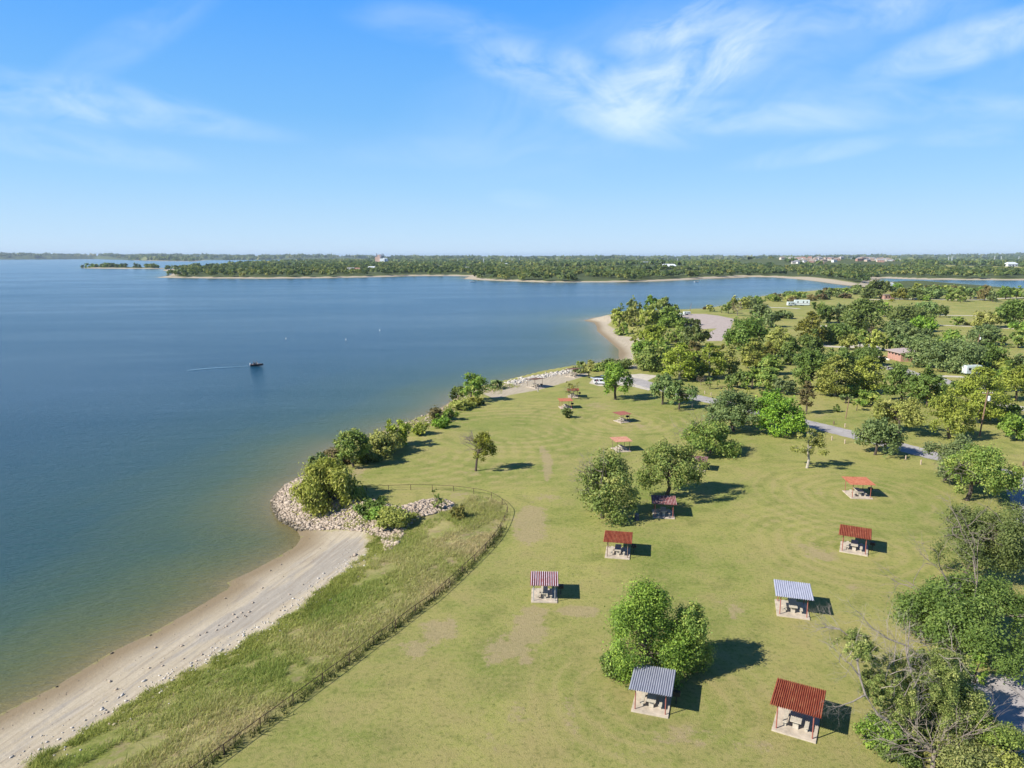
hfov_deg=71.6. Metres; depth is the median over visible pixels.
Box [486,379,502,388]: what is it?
shrub
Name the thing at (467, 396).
shore weeds
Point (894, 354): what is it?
restroom building
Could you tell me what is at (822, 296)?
broad tree
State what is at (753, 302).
broad tree
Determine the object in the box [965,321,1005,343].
broad tree
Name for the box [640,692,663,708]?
picnic table
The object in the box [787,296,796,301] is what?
broad tree
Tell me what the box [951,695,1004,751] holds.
broad tree
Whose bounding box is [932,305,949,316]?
broad tree
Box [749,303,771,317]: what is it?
broad tree
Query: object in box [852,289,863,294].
broad tree
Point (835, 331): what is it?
broad tree
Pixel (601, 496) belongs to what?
broad tree
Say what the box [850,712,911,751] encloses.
shrub
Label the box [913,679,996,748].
broad tree
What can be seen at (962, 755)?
shrub
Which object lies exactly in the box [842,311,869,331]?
broad tree
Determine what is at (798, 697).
picnic shelter
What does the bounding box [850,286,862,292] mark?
broad tree
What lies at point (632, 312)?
broad tree
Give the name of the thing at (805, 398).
tall tree
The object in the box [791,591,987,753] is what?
half dead tree
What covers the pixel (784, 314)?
broad tree
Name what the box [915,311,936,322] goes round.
broad tree
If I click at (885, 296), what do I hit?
restroom
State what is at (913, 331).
broad tree
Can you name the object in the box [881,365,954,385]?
road
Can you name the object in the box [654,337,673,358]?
broad tree
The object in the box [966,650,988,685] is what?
broad tree
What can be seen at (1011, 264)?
building
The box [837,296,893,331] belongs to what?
broad tree
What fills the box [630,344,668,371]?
tree
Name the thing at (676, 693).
barbecue grill
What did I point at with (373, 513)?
shrub
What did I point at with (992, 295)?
broad tree
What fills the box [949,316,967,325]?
shrub
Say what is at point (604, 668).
shrub
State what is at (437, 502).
young tree
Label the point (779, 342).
tall tree
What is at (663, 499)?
picnic shelter
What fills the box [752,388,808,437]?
round tree
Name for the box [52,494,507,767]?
tall grass
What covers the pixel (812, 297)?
broad tree
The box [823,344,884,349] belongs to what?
road
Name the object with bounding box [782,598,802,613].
picnic table
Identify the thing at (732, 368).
tall tree
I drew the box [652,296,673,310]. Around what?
broad tree
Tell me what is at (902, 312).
broad tree
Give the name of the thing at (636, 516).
trash barrel
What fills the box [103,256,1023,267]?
distant woodland
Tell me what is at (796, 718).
picnic table
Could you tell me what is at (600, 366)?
shrub
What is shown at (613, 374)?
spreading tree
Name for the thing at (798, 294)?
broad tree
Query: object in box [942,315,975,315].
path
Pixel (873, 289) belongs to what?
broad tree
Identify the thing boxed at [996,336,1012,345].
young tree
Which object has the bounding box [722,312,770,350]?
broad tree
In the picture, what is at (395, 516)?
shrub
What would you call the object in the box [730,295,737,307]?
broad tree
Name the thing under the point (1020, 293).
broad tree
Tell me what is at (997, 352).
broad tree
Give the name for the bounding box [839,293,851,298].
broad tree
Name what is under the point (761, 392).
shrub
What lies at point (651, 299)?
broad tree
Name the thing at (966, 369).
camper trailer
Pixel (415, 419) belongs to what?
shore stones
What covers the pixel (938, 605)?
spreading tree
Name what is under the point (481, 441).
broad tree
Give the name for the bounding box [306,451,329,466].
willow tree
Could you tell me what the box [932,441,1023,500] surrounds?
spreading tree
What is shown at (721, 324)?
boat ramp lot
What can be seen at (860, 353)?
broad tree
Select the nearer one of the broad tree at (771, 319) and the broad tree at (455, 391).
the broad tree at (455, 391)
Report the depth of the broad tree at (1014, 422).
147.86 m
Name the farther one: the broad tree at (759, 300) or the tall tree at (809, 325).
the broad tree at (759, 300)
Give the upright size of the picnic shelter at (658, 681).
2.487 m
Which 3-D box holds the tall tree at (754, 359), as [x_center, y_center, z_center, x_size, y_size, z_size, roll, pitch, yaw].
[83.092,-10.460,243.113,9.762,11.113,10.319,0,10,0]
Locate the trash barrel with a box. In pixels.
[635,513,638,520]
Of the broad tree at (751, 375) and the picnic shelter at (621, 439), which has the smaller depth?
the picnic shelter at (621, 439)
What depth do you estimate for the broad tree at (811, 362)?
202.62 m
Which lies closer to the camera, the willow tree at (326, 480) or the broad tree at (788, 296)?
the willow tree at (326, 480)
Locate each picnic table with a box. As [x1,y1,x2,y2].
[537,586,551,597]
[610,544,624,555]
[615,445,626,450]
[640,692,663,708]
[657,507,669,515]
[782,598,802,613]
[782,709,810,731]
[846,539,862,551]
[849,488,866,495]
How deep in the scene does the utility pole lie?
151.24 m
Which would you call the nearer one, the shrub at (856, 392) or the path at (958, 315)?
the shrub at (856, 392)
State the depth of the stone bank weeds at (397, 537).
106.73 m
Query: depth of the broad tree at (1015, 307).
380.65 m
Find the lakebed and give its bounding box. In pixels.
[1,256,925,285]
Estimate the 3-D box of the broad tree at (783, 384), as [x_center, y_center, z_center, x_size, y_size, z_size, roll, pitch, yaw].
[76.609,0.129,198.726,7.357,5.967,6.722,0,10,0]
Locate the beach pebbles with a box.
[2,538,357,747]
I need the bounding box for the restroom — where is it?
[880,294,893,298]
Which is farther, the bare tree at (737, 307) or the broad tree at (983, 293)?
the broad tree at (983, 293)
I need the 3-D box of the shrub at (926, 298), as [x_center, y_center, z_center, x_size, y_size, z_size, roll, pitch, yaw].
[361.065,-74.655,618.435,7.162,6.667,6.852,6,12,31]
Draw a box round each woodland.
[0,252,1023,260]
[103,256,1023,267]
[167,263,1023,280]
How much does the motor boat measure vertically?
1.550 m
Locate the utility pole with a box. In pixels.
[979,390,992,435]
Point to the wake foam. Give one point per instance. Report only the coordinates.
(210, 368)
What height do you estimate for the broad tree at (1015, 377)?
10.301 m
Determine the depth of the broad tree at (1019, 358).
242.68 m
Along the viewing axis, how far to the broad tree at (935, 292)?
640.38 m
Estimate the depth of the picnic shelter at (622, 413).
165.31 m
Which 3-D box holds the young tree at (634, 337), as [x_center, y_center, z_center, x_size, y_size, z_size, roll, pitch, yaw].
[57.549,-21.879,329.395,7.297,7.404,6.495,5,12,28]
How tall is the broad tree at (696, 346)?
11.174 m
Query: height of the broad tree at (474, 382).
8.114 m
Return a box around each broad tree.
[332,427,372,466]
[448,386,463,399]
[457,430,498,470]
[460,371,488,397]
[568,446,642,526]
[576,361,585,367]
[581,360,596,377]
[596,571,699,690]
[611,307,628,326]
[624,303,645,326]
[626,295,641,311]
[630,339,656,355]
[637,324,667,346]
[639,304,658,326]
[643,295,657,311]
[649,306,688,326]
[650,372,674,404]
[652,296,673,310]
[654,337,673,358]
[666,322,685,342]
[668,598,717,677]
[679,323,713,348]
[687,318,700,324]
[687,340,701,359]
[690,357,704,379]
[706,304,714,311]
[713,344,724,356]
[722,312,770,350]
[723,301,734,313]
[725,369,747,387]
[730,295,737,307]
[737,297,752,308]
[744,366,762,388]
[749,297,758,307]
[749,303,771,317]
[755,366,778,389]
[756,298,765,303]
[757,353,783,370]
[758,341,776,355]
[761,310,780,326]
[769,294,780,301]
[769,374,798,392]
[777,310,793,318]
[779,335,805,365]
[783,294,797,299]
[786,292,801,296]
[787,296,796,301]
[790,347,838,388]
[797,326,827,352]
[806,294,819,300]
[811,301,836,322]
[818,293,827,299]
[819,322,859,343]
[823,346,858,372]
[828,287,840,292]
[831,302,846,322]
[833,291,848,297]
[836,334,858,349]
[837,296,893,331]
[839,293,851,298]
[840,287,850,292]
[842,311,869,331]
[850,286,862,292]
[850,344,887,364]
[851,415,909,457]
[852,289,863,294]
[858,389,880,405]
[859,278,893,298]
[862,327,885,348]
[880,361,918,400]
[881,336,893,350]
[884,304,927,323]
[885,318,914,337]
[889,287,903,292]
[890,288,908,299]
[892,284,903,287]
[893,333,911,347]
[899,333,947,367]
[902,364,948,405]
[906,289,925,299]
[906,325,939,339]
[909,314,939,330]
[911,300,939,313]
[912,282,922,288]
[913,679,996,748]
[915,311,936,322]
[919,647,978,721]
[921,284,945,298]
[921,333,993,373]
[931,328,966,343]
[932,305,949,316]
[940,285,954,291]
[945,291,954,300]
[947,379,959,391]
[949,286,968,300]
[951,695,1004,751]
[962,287,978,299]
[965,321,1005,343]
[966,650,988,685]
[968,342,1015,367]
[971,310,1003,326]
[976,285,994,300]
[986,291,998,301]
[988,298,1023,324]
[989,365,1011,391]
[990,356,1014,368]
[994,363,1023,400]
[995,411,1023,439]
[997,286,1016,299]
[1007,321,1023,334]
[1008,285,1022,298]
[1009,329,1023,347]
[1012,353,1023,367]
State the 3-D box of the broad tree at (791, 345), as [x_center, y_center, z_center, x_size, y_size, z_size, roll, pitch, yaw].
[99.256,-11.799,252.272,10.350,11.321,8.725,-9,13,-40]
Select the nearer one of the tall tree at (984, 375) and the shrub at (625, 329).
the tall tree at (984, 375)
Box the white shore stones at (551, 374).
[504,367,582,384]
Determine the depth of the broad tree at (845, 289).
716.01 m
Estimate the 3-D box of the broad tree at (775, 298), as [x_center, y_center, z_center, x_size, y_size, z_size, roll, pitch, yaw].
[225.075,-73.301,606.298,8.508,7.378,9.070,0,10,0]
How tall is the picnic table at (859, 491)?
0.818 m
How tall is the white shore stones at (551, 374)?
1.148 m
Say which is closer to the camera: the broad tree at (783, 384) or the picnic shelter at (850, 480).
the picnic shelter at (850, 480)
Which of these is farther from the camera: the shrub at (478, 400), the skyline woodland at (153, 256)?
the skyline woodland at (153, 256)
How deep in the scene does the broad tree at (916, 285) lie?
835.01 m
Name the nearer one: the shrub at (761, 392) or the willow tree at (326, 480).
the willow tree at (326, 480)
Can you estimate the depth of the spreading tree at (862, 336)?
294.64 m
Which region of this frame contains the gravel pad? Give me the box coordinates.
[590,374,655,389]
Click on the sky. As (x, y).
(528, 128)
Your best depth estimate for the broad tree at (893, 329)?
329.97 m
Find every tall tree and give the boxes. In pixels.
[657,342,703,379]
[697,342,730,377]
[722,345,739,374]
[740,337,769,368]
[763,326,793,355]
[793,310,827,344]
[796,380,816,413]
[811,354,860,395]
[849,356,886,391]
[878,302,892,316]
[952,363,1020,422]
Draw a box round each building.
[885,348,914,361]
[1004,262,1017,266]
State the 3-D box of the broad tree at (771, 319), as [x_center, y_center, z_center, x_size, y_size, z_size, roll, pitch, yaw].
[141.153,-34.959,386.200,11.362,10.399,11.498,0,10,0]
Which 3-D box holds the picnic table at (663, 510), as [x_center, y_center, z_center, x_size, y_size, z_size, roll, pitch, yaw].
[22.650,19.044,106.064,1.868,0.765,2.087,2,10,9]
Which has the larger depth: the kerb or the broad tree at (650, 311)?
the broad tree at (650, 311)
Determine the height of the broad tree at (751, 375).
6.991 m
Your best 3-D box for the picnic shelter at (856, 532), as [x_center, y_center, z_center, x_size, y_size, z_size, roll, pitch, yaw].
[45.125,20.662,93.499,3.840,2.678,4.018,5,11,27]
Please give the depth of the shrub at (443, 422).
159.29 m
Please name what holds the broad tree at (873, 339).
on the ground at (484, 663)
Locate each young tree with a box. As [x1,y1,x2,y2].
[431,489,441,508]
[627,329,643,341]
[633,321,642,332]
[705,377,712,388]
[723,380,733,390]
[790,427,829,467]
[839,394,852,403]
[852,399,863,410]
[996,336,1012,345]
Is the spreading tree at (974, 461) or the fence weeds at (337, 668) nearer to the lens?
the fence weeds at (337, 668)
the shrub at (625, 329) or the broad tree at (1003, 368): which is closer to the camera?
the broad tree at (1003, 368)
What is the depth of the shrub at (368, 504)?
109.29 m
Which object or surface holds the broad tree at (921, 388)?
on the ground at (484, 663)
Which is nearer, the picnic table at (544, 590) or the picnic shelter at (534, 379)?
the picnic table at (544, 590)
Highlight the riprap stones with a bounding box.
[270,476,454,550]
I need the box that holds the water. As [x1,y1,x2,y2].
[0,259,1023,713]
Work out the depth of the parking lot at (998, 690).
62.12 m
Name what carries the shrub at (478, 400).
on the ground at (484, 663)
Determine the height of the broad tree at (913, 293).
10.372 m
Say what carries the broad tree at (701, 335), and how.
on the ground at (484, 663)
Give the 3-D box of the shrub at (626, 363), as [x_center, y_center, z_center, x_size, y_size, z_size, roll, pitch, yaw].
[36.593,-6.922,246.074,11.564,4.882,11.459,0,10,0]
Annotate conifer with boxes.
[833,404,839,411]
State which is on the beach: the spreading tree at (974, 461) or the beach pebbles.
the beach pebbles
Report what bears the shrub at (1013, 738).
on the ground at (484, 663)
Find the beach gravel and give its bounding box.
[9,548,366,763]
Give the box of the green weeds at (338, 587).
[26,531,398,767]
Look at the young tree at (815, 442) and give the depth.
128.16 m
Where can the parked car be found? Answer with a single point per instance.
(599, 380)
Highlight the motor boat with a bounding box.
[249,363,262,365]
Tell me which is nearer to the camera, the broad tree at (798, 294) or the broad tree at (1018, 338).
the broad tree at (1018, 338)
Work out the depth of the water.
214.23 m
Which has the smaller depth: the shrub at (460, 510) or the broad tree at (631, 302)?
the shrub at (460, 510)
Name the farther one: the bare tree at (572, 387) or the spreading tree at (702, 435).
the bare tree at (572, 387)
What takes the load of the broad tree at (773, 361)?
on the ground at (484, 663)
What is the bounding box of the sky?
[0,0,1023,256]
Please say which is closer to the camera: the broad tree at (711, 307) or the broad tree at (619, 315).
the broad tree at (619, 315)
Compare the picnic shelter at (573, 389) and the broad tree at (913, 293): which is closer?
the picnic shelter at (573, 389)
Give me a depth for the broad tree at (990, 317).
382.92 m
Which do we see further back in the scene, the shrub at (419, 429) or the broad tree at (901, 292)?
the broad tree at (901, 292)
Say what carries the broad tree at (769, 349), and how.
on the ground at (484, 663)
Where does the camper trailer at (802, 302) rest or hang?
on the ground at (484, 663)
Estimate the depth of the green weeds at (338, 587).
71.00 m
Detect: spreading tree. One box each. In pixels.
[602,360,634,399]
[633,436,711,495]
[664,379,699,409]
[670,408,744,458]
[701,387,761,431]
[856,328,871,347]
[870,396,928,432]
[874,509,1023,685]
[919,433,981,483]
[921,386,979,439]
[924,492,1023,579]
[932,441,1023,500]
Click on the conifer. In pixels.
(838, 409)
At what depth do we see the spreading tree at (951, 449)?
121.16 m
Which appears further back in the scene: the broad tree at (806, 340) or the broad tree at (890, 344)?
the broad tree at (890, 344)
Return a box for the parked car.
[590,377,603,384]
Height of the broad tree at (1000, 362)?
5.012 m
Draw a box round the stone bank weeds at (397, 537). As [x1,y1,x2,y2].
[342,497,447,548]
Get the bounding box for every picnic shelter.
[526,378,543,388]
[530,571,558,602]
[557,398,572,408]
[565,368,580,377]
[567,388,578,397]
[603,530,632,559]
[610,436,631,452]
[613,411,630,423]
[629,664,675,718]
[651,495,676,518]
[693,456,707,472]
[770,678,825,743]
[774,579,813,619]
[839,524,871,556]
[842,476,875,498]
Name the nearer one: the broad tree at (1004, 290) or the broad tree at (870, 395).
the broad tree at (870, 395)
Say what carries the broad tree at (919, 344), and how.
on the ground at (484, 663)
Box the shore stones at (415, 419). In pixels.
[305,384,514,464]
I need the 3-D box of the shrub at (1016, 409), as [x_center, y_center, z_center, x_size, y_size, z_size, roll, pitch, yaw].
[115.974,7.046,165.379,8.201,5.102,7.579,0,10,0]
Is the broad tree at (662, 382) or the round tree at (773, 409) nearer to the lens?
the round tree at (773, 409)
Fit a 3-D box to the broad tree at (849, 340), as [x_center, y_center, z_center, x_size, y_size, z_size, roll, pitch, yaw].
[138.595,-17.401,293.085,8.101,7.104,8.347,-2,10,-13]
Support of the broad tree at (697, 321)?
on the ground at (484, 663)
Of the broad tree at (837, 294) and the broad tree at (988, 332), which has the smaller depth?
the broad tree at (988, 332)
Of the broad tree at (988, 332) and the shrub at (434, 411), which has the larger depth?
the broad tree at (988, 332)
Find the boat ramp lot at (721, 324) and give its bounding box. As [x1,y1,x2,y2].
[680,314,733,340]
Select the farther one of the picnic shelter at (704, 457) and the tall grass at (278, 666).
the picnic shelter at (704, 457)
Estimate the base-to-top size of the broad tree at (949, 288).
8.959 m
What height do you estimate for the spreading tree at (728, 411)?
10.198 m
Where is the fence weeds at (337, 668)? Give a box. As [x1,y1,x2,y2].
[189,523,506,767]
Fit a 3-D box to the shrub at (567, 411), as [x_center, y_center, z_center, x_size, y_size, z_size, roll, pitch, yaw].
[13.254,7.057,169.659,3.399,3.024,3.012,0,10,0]
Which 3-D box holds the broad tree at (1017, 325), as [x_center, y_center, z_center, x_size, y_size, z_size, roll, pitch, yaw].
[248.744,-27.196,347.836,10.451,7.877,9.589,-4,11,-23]
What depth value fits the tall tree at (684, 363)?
218.29 m
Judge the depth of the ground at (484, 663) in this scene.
82.80 m
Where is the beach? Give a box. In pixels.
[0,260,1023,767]
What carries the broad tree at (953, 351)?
on the ground at (484, 663)
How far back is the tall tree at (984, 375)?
162.40 m
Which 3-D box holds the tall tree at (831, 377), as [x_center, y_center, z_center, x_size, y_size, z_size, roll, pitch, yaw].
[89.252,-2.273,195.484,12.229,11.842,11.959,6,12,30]
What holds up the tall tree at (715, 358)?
on the ground at (484, 663)
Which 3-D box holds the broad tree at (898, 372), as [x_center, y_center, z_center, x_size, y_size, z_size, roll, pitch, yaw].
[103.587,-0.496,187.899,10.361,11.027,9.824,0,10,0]
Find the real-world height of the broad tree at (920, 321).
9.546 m
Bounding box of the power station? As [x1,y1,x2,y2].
[375,253,387,261]
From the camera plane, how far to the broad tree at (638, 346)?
270.61 m
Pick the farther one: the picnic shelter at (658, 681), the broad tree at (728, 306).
the broad tree at (728, 306)
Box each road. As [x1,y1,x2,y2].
[619,378,1023,538]
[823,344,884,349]
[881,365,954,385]
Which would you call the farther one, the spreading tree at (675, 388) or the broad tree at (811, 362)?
the broad tree at (811, 362)
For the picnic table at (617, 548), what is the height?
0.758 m
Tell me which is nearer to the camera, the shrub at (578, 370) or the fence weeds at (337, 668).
the fence weeds at (337, 668)
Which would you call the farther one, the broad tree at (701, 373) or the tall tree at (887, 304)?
the tall tree at (887, 304)
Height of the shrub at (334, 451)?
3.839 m
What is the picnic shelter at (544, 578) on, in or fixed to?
on the ground at (484, 663)
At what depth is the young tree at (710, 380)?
206.27 m
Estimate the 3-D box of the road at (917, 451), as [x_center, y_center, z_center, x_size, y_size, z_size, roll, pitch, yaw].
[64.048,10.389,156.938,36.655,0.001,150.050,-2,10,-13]
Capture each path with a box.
[867,297,1023,299]
[941,325,1013,328]
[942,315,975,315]
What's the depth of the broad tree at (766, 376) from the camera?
203.53 m
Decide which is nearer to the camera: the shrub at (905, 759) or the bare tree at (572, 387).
the shrub at (905, 759)
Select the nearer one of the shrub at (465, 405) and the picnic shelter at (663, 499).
the picnic shelter at (663, 499)
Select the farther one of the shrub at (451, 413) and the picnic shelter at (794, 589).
the shrub at (451, 413)
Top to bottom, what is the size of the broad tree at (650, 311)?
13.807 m
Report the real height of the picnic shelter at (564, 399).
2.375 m
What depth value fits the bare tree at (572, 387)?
191.17 m
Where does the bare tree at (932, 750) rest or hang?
on the ground at (484, 663)
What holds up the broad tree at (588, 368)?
on the ground at (484, 663)
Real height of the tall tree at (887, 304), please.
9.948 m
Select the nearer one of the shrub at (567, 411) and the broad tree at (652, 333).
the shrub at (567, 411)
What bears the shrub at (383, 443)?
on the ground at (484, 663)
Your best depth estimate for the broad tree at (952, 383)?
197.81 m
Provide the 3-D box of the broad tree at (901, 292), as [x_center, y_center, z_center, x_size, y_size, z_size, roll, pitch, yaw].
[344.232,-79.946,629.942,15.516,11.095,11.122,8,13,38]
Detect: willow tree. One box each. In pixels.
[284,453,373,518]
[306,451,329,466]
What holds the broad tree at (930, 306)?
on the ground at (484, 663)
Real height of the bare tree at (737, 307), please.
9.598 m
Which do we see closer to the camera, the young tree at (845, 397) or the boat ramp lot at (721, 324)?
the young tree at (845, 397)
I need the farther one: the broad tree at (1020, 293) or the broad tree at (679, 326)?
the broad tree at (1020, 293)
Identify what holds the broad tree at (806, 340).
on the ground at (484, 663)
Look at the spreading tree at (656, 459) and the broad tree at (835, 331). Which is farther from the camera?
the broad tree at (835, 331)
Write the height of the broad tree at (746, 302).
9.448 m
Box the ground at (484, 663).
[0,255,1023,767]
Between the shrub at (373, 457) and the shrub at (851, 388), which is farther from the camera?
the shrub at (851, 388)
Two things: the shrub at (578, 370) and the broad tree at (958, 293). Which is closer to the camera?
the shrub at (578, 370)
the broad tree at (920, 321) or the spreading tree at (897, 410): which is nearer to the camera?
the spreading tree at (897, 410)
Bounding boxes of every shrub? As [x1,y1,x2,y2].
[318,445,357,463]
[352,495,388,516]
[353,444,382,463]
[358,429,404,456]
[362,505,385,519]
[372,503,418,528]
[385,418,411,447]
[410,422,429,434]
[426,405,447,418]
[431,413,451,428]
[440,407,459,419]
[448,399,477,410]
[448,505,467,520]
[466,396,484,405]
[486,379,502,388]
[561,407,572,417]
[572,366,583,373]
[592,362,605,370]
[599,649,620,680]
[601,358,632,368]
[613,321,628,335]
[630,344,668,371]
[759,389,767,395]
[838,384,856,397]
[849,384,867,396]
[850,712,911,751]
[872,740,925,767]
[922,294,930,300]
[923,731,1004,767]
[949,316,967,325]
[976,715,1023,766]
[977,743,1023,767]
[990,403,1023,421]
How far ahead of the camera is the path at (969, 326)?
396.90 m
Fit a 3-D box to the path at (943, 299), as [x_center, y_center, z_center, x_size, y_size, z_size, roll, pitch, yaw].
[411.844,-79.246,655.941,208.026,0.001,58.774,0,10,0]
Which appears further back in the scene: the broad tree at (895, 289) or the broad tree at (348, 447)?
the broad tree at (895, 289)
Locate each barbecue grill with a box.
[558,584,563,593]
[672,689,680,703]
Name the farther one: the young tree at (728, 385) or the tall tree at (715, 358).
the tall tree at (715, 358)
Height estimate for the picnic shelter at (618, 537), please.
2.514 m
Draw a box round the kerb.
[976,669,1021,677]
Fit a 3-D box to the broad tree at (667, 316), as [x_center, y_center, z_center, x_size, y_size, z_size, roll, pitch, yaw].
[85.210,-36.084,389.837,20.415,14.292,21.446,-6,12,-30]
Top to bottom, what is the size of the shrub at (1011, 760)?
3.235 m
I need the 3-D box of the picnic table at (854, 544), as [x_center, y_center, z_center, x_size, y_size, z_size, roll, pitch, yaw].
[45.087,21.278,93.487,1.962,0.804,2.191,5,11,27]
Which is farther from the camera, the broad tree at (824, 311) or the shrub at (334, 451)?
the broad tree at (824, 311)
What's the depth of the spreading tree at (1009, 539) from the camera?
82.71 m
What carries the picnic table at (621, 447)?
on the picnic shelter at (621, 439)
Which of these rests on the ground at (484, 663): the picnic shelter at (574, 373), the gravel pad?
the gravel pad
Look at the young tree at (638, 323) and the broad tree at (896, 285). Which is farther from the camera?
the broad tree at (896, 285)
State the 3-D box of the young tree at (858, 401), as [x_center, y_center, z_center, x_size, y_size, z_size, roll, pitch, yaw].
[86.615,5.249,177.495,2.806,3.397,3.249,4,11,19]
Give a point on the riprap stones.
(421, 507)
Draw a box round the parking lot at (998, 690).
[967,668,1023,767]
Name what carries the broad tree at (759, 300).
on the ground at (484, 663)
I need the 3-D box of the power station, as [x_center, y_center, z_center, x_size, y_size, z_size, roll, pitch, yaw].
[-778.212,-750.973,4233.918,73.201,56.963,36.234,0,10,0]
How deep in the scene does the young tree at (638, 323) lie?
368.28 m
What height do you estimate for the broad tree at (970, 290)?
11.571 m
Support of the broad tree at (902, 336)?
on the ground at (484, 663)
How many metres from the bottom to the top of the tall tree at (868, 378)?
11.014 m
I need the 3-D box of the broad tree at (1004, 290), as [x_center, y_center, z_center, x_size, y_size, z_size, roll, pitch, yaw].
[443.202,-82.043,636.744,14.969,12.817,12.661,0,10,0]
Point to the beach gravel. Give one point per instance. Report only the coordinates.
(191, 665)
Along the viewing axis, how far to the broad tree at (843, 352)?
223.57 m
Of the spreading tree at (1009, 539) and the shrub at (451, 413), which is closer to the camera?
the spreading tree at (1009, 539)
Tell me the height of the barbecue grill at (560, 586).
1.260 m
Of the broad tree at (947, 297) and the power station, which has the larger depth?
the power station
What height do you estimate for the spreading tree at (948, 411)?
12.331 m
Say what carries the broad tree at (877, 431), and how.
on the ground at (484, 663)
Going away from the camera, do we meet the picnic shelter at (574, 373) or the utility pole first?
the utility pole
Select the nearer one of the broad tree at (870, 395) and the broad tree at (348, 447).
the broad tree at (348, 447)
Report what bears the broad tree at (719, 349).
on the ground at (484, 663)
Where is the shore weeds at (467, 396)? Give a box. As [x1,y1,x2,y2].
[306,382,517,466]
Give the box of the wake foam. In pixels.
[187,366,241,370]
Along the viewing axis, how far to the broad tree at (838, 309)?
406.53 m
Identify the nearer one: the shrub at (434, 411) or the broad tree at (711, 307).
the shrub at (434, 411)
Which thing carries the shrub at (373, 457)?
on the ground at (484, 663)
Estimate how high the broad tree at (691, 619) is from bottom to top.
7.661 m
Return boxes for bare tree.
[563,381,578,398]
[731,302,743,315]
[855,697,1023,767]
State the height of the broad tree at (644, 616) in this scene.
11.443 m
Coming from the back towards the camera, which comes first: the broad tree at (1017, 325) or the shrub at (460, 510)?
the broad tree at (1017, 325)
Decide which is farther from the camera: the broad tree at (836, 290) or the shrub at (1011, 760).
the broad tree at (836, 290)
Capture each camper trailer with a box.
[794,300,809,305]
[961,365,982,374]
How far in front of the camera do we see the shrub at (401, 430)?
143.13 m
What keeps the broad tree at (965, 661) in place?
on the ground at (484, 663)
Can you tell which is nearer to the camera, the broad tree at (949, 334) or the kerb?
the kerb
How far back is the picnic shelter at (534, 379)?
208.97 m
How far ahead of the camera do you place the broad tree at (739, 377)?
207.13 m

